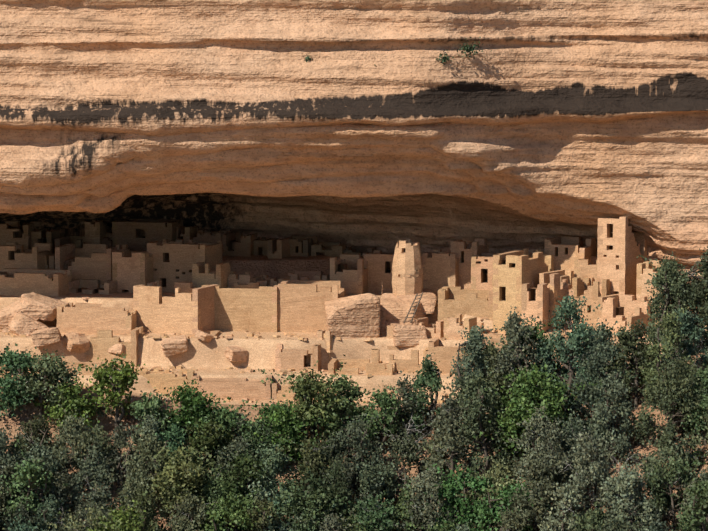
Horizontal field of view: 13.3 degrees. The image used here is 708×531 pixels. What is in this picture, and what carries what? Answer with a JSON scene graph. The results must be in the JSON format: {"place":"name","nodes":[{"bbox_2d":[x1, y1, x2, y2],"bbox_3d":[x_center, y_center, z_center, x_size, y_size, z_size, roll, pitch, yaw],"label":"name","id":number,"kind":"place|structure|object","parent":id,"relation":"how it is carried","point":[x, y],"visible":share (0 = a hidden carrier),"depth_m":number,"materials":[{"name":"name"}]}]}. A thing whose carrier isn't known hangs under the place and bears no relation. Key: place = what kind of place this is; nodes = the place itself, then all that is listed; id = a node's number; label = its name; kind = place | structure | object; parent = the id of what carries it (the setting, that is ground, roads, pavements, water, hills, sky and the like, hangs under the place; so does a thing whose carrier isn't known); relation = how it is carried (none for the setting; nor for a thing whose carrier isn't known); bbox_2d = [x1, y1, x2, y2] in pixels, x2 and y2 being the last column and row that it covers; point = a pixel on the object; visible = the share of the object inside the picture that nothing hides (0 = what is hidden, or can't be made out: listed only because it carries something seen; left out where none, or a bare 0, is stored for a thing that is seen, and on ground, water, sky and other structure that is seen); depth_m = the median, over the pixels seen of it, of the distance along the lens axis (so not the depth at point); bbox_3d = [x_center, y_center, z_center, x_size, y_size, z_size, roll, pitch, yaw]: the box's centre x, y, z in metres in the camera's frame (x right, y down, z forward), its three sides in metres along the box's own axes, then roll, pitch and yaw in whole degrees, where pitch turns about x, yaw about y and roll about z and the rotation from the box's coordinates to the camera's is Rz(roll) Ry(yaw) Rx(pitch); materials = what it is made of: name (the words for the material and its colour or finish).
{"place":"outdoors","nodes":[
{"label":"outdoors","id":0,"kind":"place"},
{"bbox_2d":[0,0,707,321],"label":"cliff","id":1,"kind":"structure","parent":0,"point":[537,125],"depth_m":247.44,"materials":[{"name":"stone"}]},
{"bbox_2d":[647,245,667,263],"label":"boulder","id":2,"kind":"object","parent":1,"relation":"on","point":[650,256],"visible":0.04,"depth_m":253.82,"materials":[{"name":"stone"}]},
{"bbox_2d":[0,253,707,530],"bbox_3d":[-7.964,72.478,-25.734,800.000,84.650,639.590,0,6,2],"label":"ground","id":3,"kind":"structure","parent":0,"point":[261,264],"depth_m":238.94,"materials":[{"name":"beige soil"}]},
{"bbox_2d":[0,292,39,332],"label":"boulder","id":4,"kind":"object","parent":3,"relation":"on","point":[8,313],"visible":0.56,"depth_m":252.43,"materials":[{"name":"stone"}]},
{"bbox_2d":[21,293,67,320],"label":"boulder","id":5,"kind":"object","parent":4,"relation":"on","point":[45,307],"visible":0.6,"depth_m":252.83,"materials":[{"name":"stone"}]},
{"bbox_2d":[8,312,48,334],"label":"boulder","id":6,"kind":"object","parent":3,"relation":"on","point":[20,323],"visible":0.58,"depth_m":251.12,"materials":[{"name":"stone"}]},
{"bbox_2d":[63,332,89,351],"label":"boulder","id":7,"kind":"object","parent":3,"relation":"on","point":[75,342],"visible":0.92,"depth_m":249.22,"materials":[{"name":"stone"}]},
{"bbox_2d":[108,338,123,354],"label":"boulder","id":8,"kind":"object","parent":3,"relation":"on","point":[117,348],"visible":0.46,"depth_m":249.25,"materials":[{"name":"stone"}]},
{"bbox_2d":[161,335,187,356],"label":"boulder","id":9,"kind":"object","parent":3,"relation":"on","point":[174,345],"visible":0.85,"depth_m":248.08,"materials":[{"name":"stone"}]},
{"bbox_2d":[224,346,247,361],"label":"boulder","id":10,"kind":"object","parent":3,"relation":"on","point":[235,354],"visible":0.88,"depth_m":248.21,"materials":[{"name":"stone"}]},
{"bbox_2d":[0,217,697,400],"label":"cliff dwellings","id":11,"kind":"structure","parent":3,"relation":"on","point":[212,295],"depth_m":253.12,"materials":[{"name":"beige stone"}]},
{"bbox_2d":[324,293,379,338],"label":"boulder","id":12,"kind":"object","parent":3,"relation":"on","point":[354,316],"visible":0.67,"depth_m":248.96,"materials":[{"name":"stone"}]},
{"bbox_2d":[0,261,705,405],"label":"terraces","id":13,"kind":"object","parent":3,"relation":"on","point":[207,360],"visible":0.12,"depth_m":248.90,"materials":[{"name":"beige stone"}]},
{"bbox_2d":[194,330,212,342],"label":"boulder","id":14,"kind":"object","parent":13,"relation":"on","point":[203,336],"visible":1,"depth_m":248.35,"materials":[{"name":"stone"}]},
{"bbox_2d":[0,297,647,403],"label":"rubble","id":15,"kind":"object","parent":13,"relation":"on","point":[228,336],"visible":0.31,"depth_m":248.42,"materials":[{"name":"beige stone"}]},
{"bbox_2d":[23,325,67,347],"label":"boulder","id":16,"kind":"object","parent":15,"relation":"on","point":[44,337],"visible":0.96,"depth_m":248.30,"materials":[{"name":"stone"}]},
{"bbox_2d":[0,261,707,530],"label":"trunks","id":17,"kind":"object","parent":3,"relation":"on","point":[433,404],"visible":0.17,"depth_m":233.81,"materials":[{"name":"plant"}]},
{"bbox_2d":[0,37,707,530],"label":"foliage","id":18,"kind":"object","parent":17,"relation":"attached to","point":[326,501],"visible":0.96,"depth_m":231.64,"materials":[{"name":"green plant"}]},
{"bbox_2d":[1,272,707,530],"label":"dead wood","id":19,"kind":"object","parent":3,"relation":"on","point":[432,441],"visible":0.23,"depth_m":232.70,"materials":[{"name":"wood"}]},
{"bbox_2d":[380,286,425,334],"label":"wall","id":20,"kind":"structure","parent":3,"relation":"on","point":[393,309],"depth_m":251.29,"materials":[{"name":"stone"}]},
{"bbox_2d":[391,323,427,346],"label":"boulder","id":21,"kind":"object","parent":3,"relation":"on","point":[405,335],"visible":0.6,"depth_m":248.45,"materials":[{"name":"stone"}]},
{"bbox_2d":[403,292,422,322],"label":"ladder","id":22,"kind":"object","parent":21,"relation":"on","point":[414,313],"visible":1,"depth_m":249.71,"materials":[{"name":"brown wood"}]},
{"bbox_2d":[395,289,436,314],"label":"boulder","id":23,"kind":"object","parent":3,"relation":"on","point":[428,300],"visible":0.42,"depth_m":252.54,"materials":[{"name":"stone"}]}
]}

